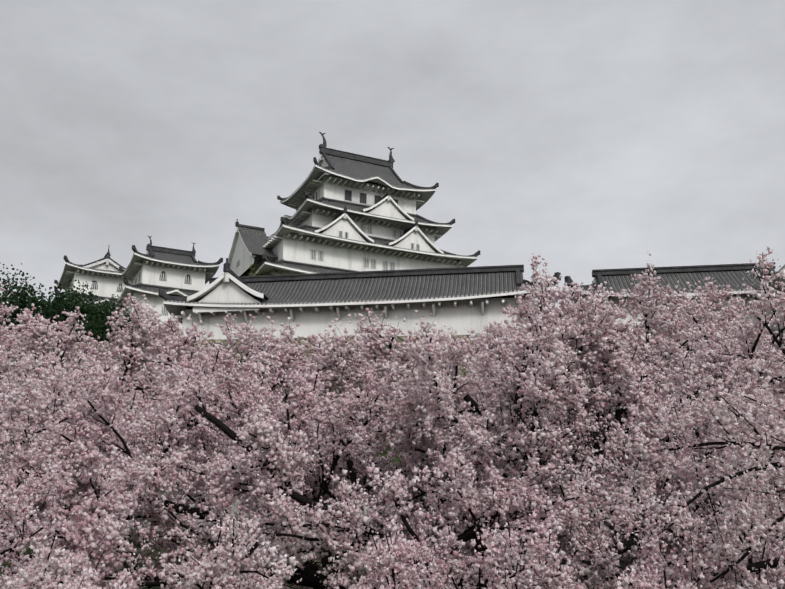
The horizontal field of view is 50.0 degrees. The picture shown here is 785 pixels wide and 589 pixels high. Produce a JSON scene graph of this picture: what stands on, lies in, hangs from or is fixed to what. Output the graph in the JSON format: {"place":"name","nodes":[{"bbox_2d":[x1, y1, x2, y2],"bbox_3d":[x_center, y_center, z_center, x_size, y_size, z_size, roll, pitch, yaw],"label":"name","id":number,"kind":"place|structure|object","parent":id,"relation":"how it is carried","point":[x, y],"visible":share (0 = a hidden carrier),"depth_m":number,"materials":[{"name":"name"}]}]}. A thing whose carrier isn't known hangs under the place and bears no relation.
{"place":"outdoors","nodes":[
{"label":"outdoors","id":0,"kind":"place"},
{"bbox_2d":[0,337,48,379],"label":"cherry blossoms","id":1,"kind":"object","parent":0,"point":[16,354],"visible":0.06,"depth_m":45.91,"materials":[{"name":"pink plant"}]},
{"bbox_2d":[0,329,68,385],"bbox_3d":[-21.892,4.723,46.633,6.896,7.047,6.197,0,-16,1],"label":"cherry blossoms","id":2,"kind":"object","parent":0,"point":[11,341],"visible":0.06,"depth_m":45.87,"materials":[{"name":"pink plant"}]},
{"bbox_2d":[0,281,74,571],"bbox_3d":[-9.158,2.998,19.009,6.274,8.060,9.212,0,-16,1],"label":"cherry blossoms","id":3,"kind":"object","parent":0,"point":[28,511],"visible":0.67,"depth_m":15.16,"materials":[{"name":"pink plant"}]},
{"bbox_2d":[1,303,131,398],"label":"cherry blossoms","id":4,"kind":"object","parent":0,"point":[87,348],"visible":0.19,"depth_m":51.01,"materials":[{"name":"pink plant"}]},
{"bbox_2d":[0,529,141,588],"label":"cherry blossoms","id":5,"kind":"object","parent":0,"point":[39,550],"visible":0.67,"depth_m":12.65,"materials":[{"name":"pink plant"}]},
{"bbox_2d":[0,345,272,575],"bbox_3d":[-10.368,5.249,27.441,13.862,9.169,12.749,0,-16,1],"label":"cherry blossoms","id":6,"kind":"object","parent":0,"point":[83,405],"visible":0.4,"depth_m":25.32,"materials":[{"name":"pink plant"}]},
{"bbox_2d":[0,511,301,588],"bbox_3d":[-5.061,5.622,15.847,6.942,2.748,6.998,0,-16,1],"label":"cherry blossoms","id":7,"kind":"object","parent":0,"point":[217,551],"visible":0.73,"depth_m":14.51,"materials":[{"name":"pink plant"}]},
{"bbox_2d":[0,448,415,588],"bbox_3d":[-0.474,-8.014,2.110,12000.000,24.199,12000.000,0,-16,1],"label":"ground","id":8,"kind":"structure","parent":0,"point":[384,453],"depth_m":34.06,"materials":[{"name":"plant"}]},
{"bbox_2d":[1,263,36,313],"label":"evergreen","id":9,"kind":"object","parent":8,"relation":"on","point":[3,273],"depth_m":65.44,"materials":[{"name":"green plant"}]},
{"bbox_2d":[0,270,100,341],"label":"evergreen","id":10,"kind":"object","parent":8,"relation":"on","point":[43,303],"depth_m":60.98,"materials":[{"name":"green plant"}]},
{"bbox_2d":[3,533,97,588],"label":"tree branches","id":11,"kind":"object","parent":8,"relation":"on","point":[49,566],"visible":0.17,"depth_m":12.68,"materials":[{"name":"plant"}]},
{"bbox_2d":[13,314,117,448],"bbox_3d":[-22.493,6.128,53.593,12.350,8.845,13.734,0,-16,1],"label":"cherry tree","id":12,"kind":"object","parent":8,"relation":"on","point":[72,355],"visible":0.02,"depth_m":52.93,"materials":[{"name":"pink plant"}]},
{"bbox_2d":[36,281,129,341],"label":"evergreen","id":13,"kind":"object","parent":8,"relation":"on","point":[94,314],"depth_m":66.06,"materials":[{"name":"green plant"}]},
{"bbox_2d":[0,293,177,441],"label":"cherry tree","id":14,"kind":"object","parent":8,"relation":"on","point":[126,367],"visible":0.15,"depth_m":48.01,"materials":[{"name":"pink plant"}]},
{"bbox_2d":[54,248,133,314],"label":"castle turret","id":15,"kind":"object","parent":8,"relation":"on","point":[105,275],"visible":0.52,"depth_m":119.03,"materials":[{"name":"paint"}]},
{"bbox_2d":[91,301,151,340],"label":"evergreen","id":16,"kind":"object","parent":8,"relation":"on","point":[127,315],"visible":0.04,"depth_m":71.03,"materials":[{"name":"plant"}]},
{"bbox_2d":[109,236,222,337],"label":"castle turret","id":17,"kind":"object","parent":8,"relation":"on","point":[153,270],"visible":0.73,"depth_m":108.01,"materials":[{"name":"paint"}]},
{"bbox_2d":[99,311,307,412],"bbox_3d":[-12.729,6.091,54.658,14.055,8.746,10.603,0,-16,1],"label":"cherry tree","id":18,"kind":"object","parent":8,"relation":"on","point":[246,355],"visible":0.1,"depth_m":52.88,"materials":[{"name":"pink plant"}]},
{"bbox_2d":[4,354,622,588],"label":"tree branches","id":19,"kind":"object","parent":8,"relation":"on","point":[308,576],"visible":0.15,"depth_m":24.30,"materials":[{"name":"plant"}]},
{"bbox_2d":[238,308,439,432],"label":"cherry blossoms","id":20,"kind":"object","parent":8,"relation":"on","point":[354,346],"visible":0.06,"depth_m":45.76,"materials":[{"name":"pink plant"}]},
{"bbox_2d":[224,132,480,275],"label":"keep","id":21,"kind":"structure","parent":8,"relation":"on","point":[355,213],"depth_m":110.71,"materials":[{"name":"paint"}]},
{"bbox_2d":[158,258,560,339],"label":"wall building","id":22,"kind":"structure","parent":8,"relation":"on","point":[459,300],"depth_m":60.55,"materials":[{"name":"paint"}]},
{"bbox_2d":[2,464,780,586],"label":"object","id":23,"kind":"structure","parent":8,"relation":"on","point":[154,554],"depth_m":34.09,"materials":[{"name":"plant"}]},
{"bbox_2d":[62,329,784,453],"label":"terrace wall","id":24,"kind":"structure","parent":8,"relation":"on","point":[463,372],"depth_m":56.83,"materials":[{"name":"stone"}]},
{"bbox_2d":[325,519,582,588],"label":"cherry blossoms","id":25,"kind":"object","parent":8,"relation":"on","point":[563,562],"visible":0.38,"depth_m":15.55,"materials":[{"name":"pink plant"}]},
{"bbox_2d":[333,523,572,588],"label":"young cherry clumps","id":26,"kind":"object","parent":25,"relation":"attached to","point":[535,561],"visible":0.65,"depth_m":15.16,"materials":[{"name":"pink plant"}]},
{"bbox_2d":[204,270,784,588],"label":"tree branches","id":27,"kind":"object","parent":8,"relation":"on","point":[302,499],"visible":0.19,"depth_m":22.06,"materials":[{"name":"plant"}]},
{"bbox_2d":[203,275,784,588],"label":"cherry clumps","id":28,"kind":"object","parent":27,"relation":"attached to","point":[282,504],"visible":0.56,"depth_m":22.33,"materials":[{"name":"pink plant"}]},
{"bbox_2d":[396,310,633,424],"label":"cherry blossoms","id":29,"kind":"object","parent":8,"relation":"on","point":[451,339],"visible":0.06,"depth_m":44.42,"materials":[{"name":"pink plant"}]},
{"bbox_2d":[480,295,652,374],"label":"cherry blossoms","id":30,"kind":"object","parent":8,"relation":"on","point":[508,325],"visible":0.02,"depth_m":54.27,"materials":[{"name":"pink plant"}]},
{"bbox_2d":[361,356,784,588],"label":"tree branches","id":31,"kind":"object","parent":8,"relation":"on","point":[467,398],"visible":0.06,"depth_m":23.28,"materials":[{"name":"plant"}]},
{"bbox_2d":[355,350,784,588],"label":"cherry bloom","id":32,"kind":"object","parent":31,"relation":"attached to","point":[511,498],"visible":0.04,"depth_m":22.71,"materials":[{"name":"pink plant"}]},
{"bbox_2d":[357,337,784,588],"bbox_3d":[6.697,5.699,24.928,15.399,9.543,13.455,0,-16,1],"label":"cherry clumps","id":33,"kind":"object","parent":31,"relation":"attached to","point":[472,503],"visible":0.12,"depth_m":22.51,"materials":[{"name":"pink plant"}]},
{"bbox_2d":[524,506,784,588],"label":"tree branches","id":34,"kind":"object","parent":8,"relation":"on","point":[697,582],"visible":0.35,"depth_m":14.78,"materials":[{"name":"plant"}]},
{"bbox_2d":[529,503,784,588],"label":"young cherry clumps","id":35,"kind":"object","parent":34,"relation":"attached to","point":[626,580],"visible":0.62,"depth_m":14.64,"materials":[{"name":"pink plant"}]},
{"bbox_2d":[559,262,784,330],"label":"gallery","id":36,"kind":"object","parent":8,"relation":"on","point":[619,280],"visible":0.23,"depth_m":60.74,"materials":[{"name":"paint"}]},
{"bbox_2d":[562,246,784,588],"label":"tree branches","id":37,"kind":"object","parent":8,"relation":"on","point":[759,565],"visible":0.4,"depth_m":14.71,"materials":[{"name":"brown plant"}]},
{"bbox_2d":[566,251,784,588],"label":"cherry clumps","id":38,"kind":"object","parent":37,"relation":"attached to","point":[740,480],"visible":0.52,"depth_m":14.71,"materials":[{"name":"pink plant"}]},
{"bbox_2d":[620,277,776,373],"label":"cherry blossoms","id":39,"kind":"object","parent":8,"relation":"on","point":[704,297],"visible":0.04,"depth_m":50.01,"materials":[{"name":"pink plant"}]},
{"bbox_2d":[695,493,783,588],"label":"tree branches","id":40,"kind":"object","parent":8,"relation":"on","point":[750,561],"visible":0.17,"depth_m":16.64,"materials":[{"name":"plant"}]},
{"bbox_2d":[753,265,784,345],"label":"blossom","id":41,"kind":"object","parent":8,"relation":"on","point":[777,279],"visible":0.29,"depth_m":55.72,"materials":[{"name":"plant"}]},
{"bbox_2d":[81,314,348,458],"bbox_3d":[-8.792,6.213,44.756,12.602,7.584,14.090,0,-16,1],"label":"cherry tree","id":42,"kind":"object","parent":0,"point":[220,409],"visible":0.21,"depth_m":42.60,"materials":[{"name":"plant"}]},
{"bbox_2d":[244,261,282,275],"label":"young tree","id":43,"kind":"object","parent":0,"point":[263,271],"depth_m":99.69,"materials":[{"name":"green plant"}]},
{"bbox_2d":[0,346,626,588],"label":"cherry blossoms","id":44,"kind":"object","parent":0,"point":[189,516],"visible":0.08,"depth_m":22.96,"materials":[{"name":"pink plant"}]},
{"bbox_2d":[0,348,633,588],"bbox_3d":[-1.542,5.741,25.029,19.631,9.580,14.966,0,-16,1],"label":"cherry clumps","id":45,"kind":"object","parent":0,"point":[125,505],"visible":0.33,"depth_m":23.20,"materials":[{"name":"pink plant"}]},
{"bbox_2d":[251,315,414,445],"bbox_3d":[-2.401,5.513,49.037,8.968,7.956,13.460,-7,-17,23],"label":"cherry tree","id":46,"kind":"object","parent":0,"point":[389,347],"visible":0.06,"depth_m":46.52,"materials":[{"name":"plant"}]},
{"bbox_2d":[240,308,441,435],"bbox_3d":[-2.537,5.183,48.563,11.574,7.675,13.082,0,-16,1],"label":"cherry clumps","id":47,"kind":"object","parent":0,"point":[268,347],"visible":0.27,"depth_m":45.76,"materials":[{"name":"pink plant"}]},
{"bbox_2d":[0,0,784,311],"label":"sky","id":48,"kind":"structure","parent":0,"point":[585,136],"materials":[{"name":"grey"}]},
{"bbox_2d":[404,323,631,418],"bbox_3d":[6.459,5.096,43.788,12.477,8.335,10.822,0,-16,1],"label":"cherry tree","id":49,"kind":"object","parent":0,"point":[464,355],"visible":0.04,"depth_m":44.70,"materials":[{"name":"plant"}]},
{"bbox_2d":[392,310,639,419],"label":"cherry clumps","id":50,"kind":"object","parent":49,"relation":"attached to","point":[423,327],"visible":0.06,"depth_m":44.49,"materials":[{"name":"pink plant"}]},
{"bbox_2d":[461,255,784,557],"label":"cherry clumps","id":51,"kind":"object","parent":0,"point":[647,386],"visible":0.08,"depth_m":25.37,"materials":[{"name":"pink plant"}]},
{"bbox_2d":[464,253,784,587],"bbox_3d":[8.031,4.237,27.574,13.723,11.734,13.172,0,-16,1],"label":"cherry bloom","id":52,"kind":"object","parent":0,"point":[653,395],"visible":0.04,"depth_m":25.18,"materials":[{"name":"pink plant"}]},
{"bbox_2d":[565,253,741,400],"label":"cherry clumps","id":53,"kind":"object","parent":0,"point":[646,307],"visible":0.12,"depth_m":45.67,"materials":[{"name":"pink plant"}]},
{"bbox_2d":[567,260,742,400],"bbox_3d":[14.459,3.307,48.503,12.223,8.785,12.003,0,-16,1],"label":"cherry tree","id":54,"kind":"object","parent":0,"point":[657,314],"visible":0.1,"depth_m":45.89,"materials":[{"name":"pink plant"}]},
{"bbox_2d":[616,481,783,588],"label":"young cherry blossom","id":55,"kind":"object","parent":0,"point":[741,534],"visible":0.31,"depth_m":16.50,"materials":[{"name":"pink plant"}]},
{"bbox_2d":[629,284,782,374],"bbox_3d":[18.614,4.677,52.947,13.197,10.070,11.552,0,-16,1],"label":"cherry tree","id":56,"kind":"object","parent":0,"point":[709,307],"depth_m":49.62,"materials":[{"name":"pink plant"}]},
{"bbox_2d":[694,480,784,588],"bbox_3d":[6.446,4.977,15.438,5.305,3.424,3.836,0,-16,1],"label":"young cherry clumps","id":57,"kind":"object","parent":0,"point":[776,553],"visible":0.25,"depth_m":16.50,"materials":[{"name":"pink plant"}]},
{"bbox_2d":[702,324,784,425],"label":"cherry clumps","id":58,"kind":"object","parent":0,"point":[776,332],"depth_m":42.72,"materials":[{"name":"pink plant"}]},
{"bbox_2d":[743,319,772,367],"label":"cherry clumps","id":59,"kind":"object","parent":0,"point":[771,327],"depth_m":52.22,"materials":[{"name":"pink plant"}]}
]}

